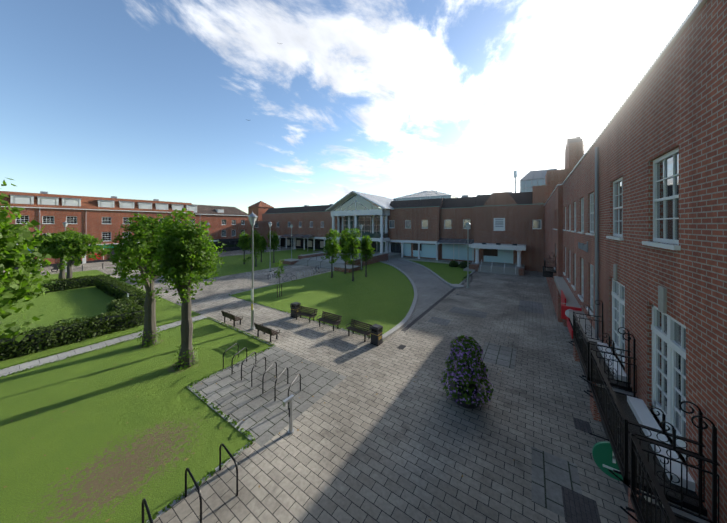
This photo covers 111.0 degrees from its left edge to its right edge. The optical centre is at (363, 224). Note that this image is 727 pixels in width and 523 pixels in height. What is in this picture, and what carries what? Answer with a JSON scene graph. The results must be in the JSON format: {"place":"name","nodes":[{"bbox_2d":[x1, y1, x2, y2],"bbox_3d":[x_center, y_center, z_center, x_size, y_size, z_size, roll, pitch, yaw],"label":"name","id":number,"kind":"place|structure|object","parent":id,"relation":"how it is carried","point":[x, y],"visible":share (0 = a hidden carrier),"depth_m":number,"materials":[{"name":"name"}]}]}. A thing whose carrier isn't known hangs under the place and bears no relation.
{"place":"outdoors","nodes":[
{"label":"outdoors","id":0,"kind":"place"},
{"bbox_2d":[4,274,544,522],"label":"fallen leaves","id":1,"kind":"object","parent":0,"point":[107,520],"visible":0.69,"depth_m":8.76,"materials":[{"name":"brown plant"}]},
{"bbox_2d":[0,246,627,522],"bbox_3d":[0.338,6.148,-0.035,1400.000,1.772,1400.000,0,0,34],"label":"ground","id":2,"kind":"structure","parent":0,"point":[401,446],"depth_m":9.47,"materials":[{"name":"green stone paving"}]},
{"bbox_2d":[0,178,55,343],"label":"tree","id":3,"kind":"object","parent":2,"relation":"on","point":[13,255],"visible":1,"depth_m":7.58,"materials":[{"name":"green plant"}]},
{"bbox_2d":[1,273,104,295],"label":"hedge","id":4,"kind":"object","parent":2,"relation":"on","point":[73,283],"visible":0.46,"depth_m":27.29,"materials":[{"name":"green plant"}]},
{"bbox_2d":[30,228,94,280],"bbox_3d":[-37.973,3.680,31.678,5.709,6.713,4.796,0,0,-30],"label":"tree","id":5,"kind":"object","parent":2,"relation":"on","point":[62,265],"visible":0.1,"depth_m":31.48,"materials":[{"name":"green plant"}]},
{"bbox_2d":[36,231,109,277],"bbox_3d":[-34.661,3.892,29.924,5.876,6.293,5.745,0,0,34],"label":"tree","id":6,"kind":"object","parent":2,"relation":"on","point":[67,248],"visible":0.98,"depth_m":28.66,"materials":[{"name":"green plant"}]},
{"bbox_2d":[0,276,156,360],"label":"hedge","id":7,"kind":"object","parent":2,"relation":"on","point":[124,313],"visible":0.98,"depth_m":15.69,"materials":[{"name":"green plant"}]},
{"bbox_2d":[0,191,273,268],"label":"building","id":8,"kind":"structure","parent":2,"relation":"on","point":[100,218],"depth_m":48.35,"materials":[{"name":"brick"}]},
{"bbox_2d":[105,213,179,347],"bbox_3d":[-12.229,3.177,14.904,4.626,7.724,4.570,0,0,34],"label":"tree","id":9,"kind":"object","parent":2,"relation":"on","point":[133,255],"visible":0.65,"depth_m":14.00,"materials":[{"name":"green plant"}]},
{"bbox_2d":[144,208,225,369],"bbox_3d":[-8.982,3.061,12.755,3.300,7.947,3.178,0,0,-15],"label":"tree","id":10,"kind":"object","parent":2,"relation":"on","point":[184,256],"visible":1,"depth_m":12.19,"materials":[{"name":"green plant"}]},
{"bbox_2d":[0,294,370,522],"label":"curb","id":11,"kind":"structure","parent":2,"relation":"on","point":[213,470],"depth_m":11.20,"materials":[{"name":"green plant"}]},
{"bbox_2d":[237,231,250,263],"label":"tree","id":12,"kind":"object","parent":2,"relation":"on","point":[243,243],"visible":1,"depth_m":44.38,"materials":[{"name":"green plant"}]},
{"bbox_2d":[249,229,261,266],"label":"tree","id":13,"kind":"object","parent":2,"relation":"on","point":[257,240],"visible":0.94,"depth_m":41.88,"materials":[{"name":"green plant"}]},
{"bbox_2d":[258,236,267,261],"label":"tree","id":14,"kind":"object","parent":2,"relation":"on","point":[263,243],"visible":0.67,"depth_m":47.37,"materials":[{"name":"green plant"}]},
{"bbox_2d":[267,231,279,262],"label":"tree","id":15,"kind":"object","parent":2,"relation":"on","point":[274,240],"visible":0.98,"depth_m":45.89,"materials":[{"name":"green plant"}]},
{"bbox_2d":[274,260,284,296],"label":"sapling","id":16,"kind":"object","parent":2,"relation":"on","point":[282,269],"visible":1,"depth_m":24.36,"materials":[{"name":"green plant"}]},
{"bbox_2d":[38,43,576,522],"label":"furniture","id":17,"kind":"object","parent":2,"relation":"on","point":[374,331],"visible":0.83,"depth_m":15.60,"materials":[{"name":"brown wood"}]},
{"bbox_2d":[321,229,342,277],"bbox_3d":[-4.185,3.760,33.305,2.770,6.549,2.638,0,0,6],"label":"tree","id":18,"kind":"object","parent":2,"relation":"on","point":[334,248],"visible":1,"depth_m":32.99,"materials":[{"name":"green plant"}]},
{"bbox_2d":[339,228,350,273],"bbox_3d":[-2.610,3.696,36.015,2.179,6.677,2.399,0,0,-16],"label":"tree","id":19,"kind":"object","parent":2,"relation":"on","point":[343,234],"visible":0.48,"depth_m":35.73,"materials":[{"name":"green plant"}]},
{"bbox_2d":[342,228,360,280],"bbox_3d":[-1.472,3.675,30.995,2.551,6.719,2.685,0,0,-12],"label":"tree","id":20,"kind":"object","parent":2,"relation":"on","point":[352,243],"visible":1,"depth_m":31.08,"materials":[{"name":"green plant"}]},
{"bbox_2d":[360,235,374,276],"bbox_3d":[0.617,4.191,34.032,2.509,5.688,2.585,0,0,34],"label":"tree","id":21,"kind":"object","parent":2,"relation":"on","point":[366,253],"visible":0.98,"depth_m":33.51,"materials":[{"name":"green plant"}]},
{"bbox_2d":[262,190,544,275],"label":"building","id":22,"kind":"structure","parent":2,"relation":"on","point":[504,234],"depth_m":50.82,"materials":[{"name":"brick"}]},
{"bbox_2d":[449,260,458,266],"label":"shrub","id":23,"kind":"object","parent":2,"relation":"on","point":[453,263],"visible":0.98,"depth_m":41.74,"materials":[{"name":"green plant"}]},
{"bbox_2d":[459,261,469,268],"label":"shrub","id":24,"kind":"object","parent":2,"relation":"on","point":[463,264],"visible":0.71,"depth_m":40.37,"materials":[{"name":"green plant"}]},
{"bbox_2d":[542,0,726,522],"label":"building","id":25,"kind":"structure","parent":2,"relation":"on","point":[635,243],"depth_m":4.16,"materials":[{"name":"brick"}]},
{"bbox_2d":[0,0,697,213],"label":"sky","id":26,"kind":"structure","parent":0,"point":[122,99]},
{"bbox_2d":[440,335,493,408],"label":"flower tower","id":27,"kind":"structure","parent":0,"point":[465,388],"depth_m":9.64,"materials":[{"name":"purple"}]},
{"bbox_2d":[514,112,583,203],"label":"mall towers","id":28,"kind":"structure","parent":0,"point":[541,185],"depth_m":37.64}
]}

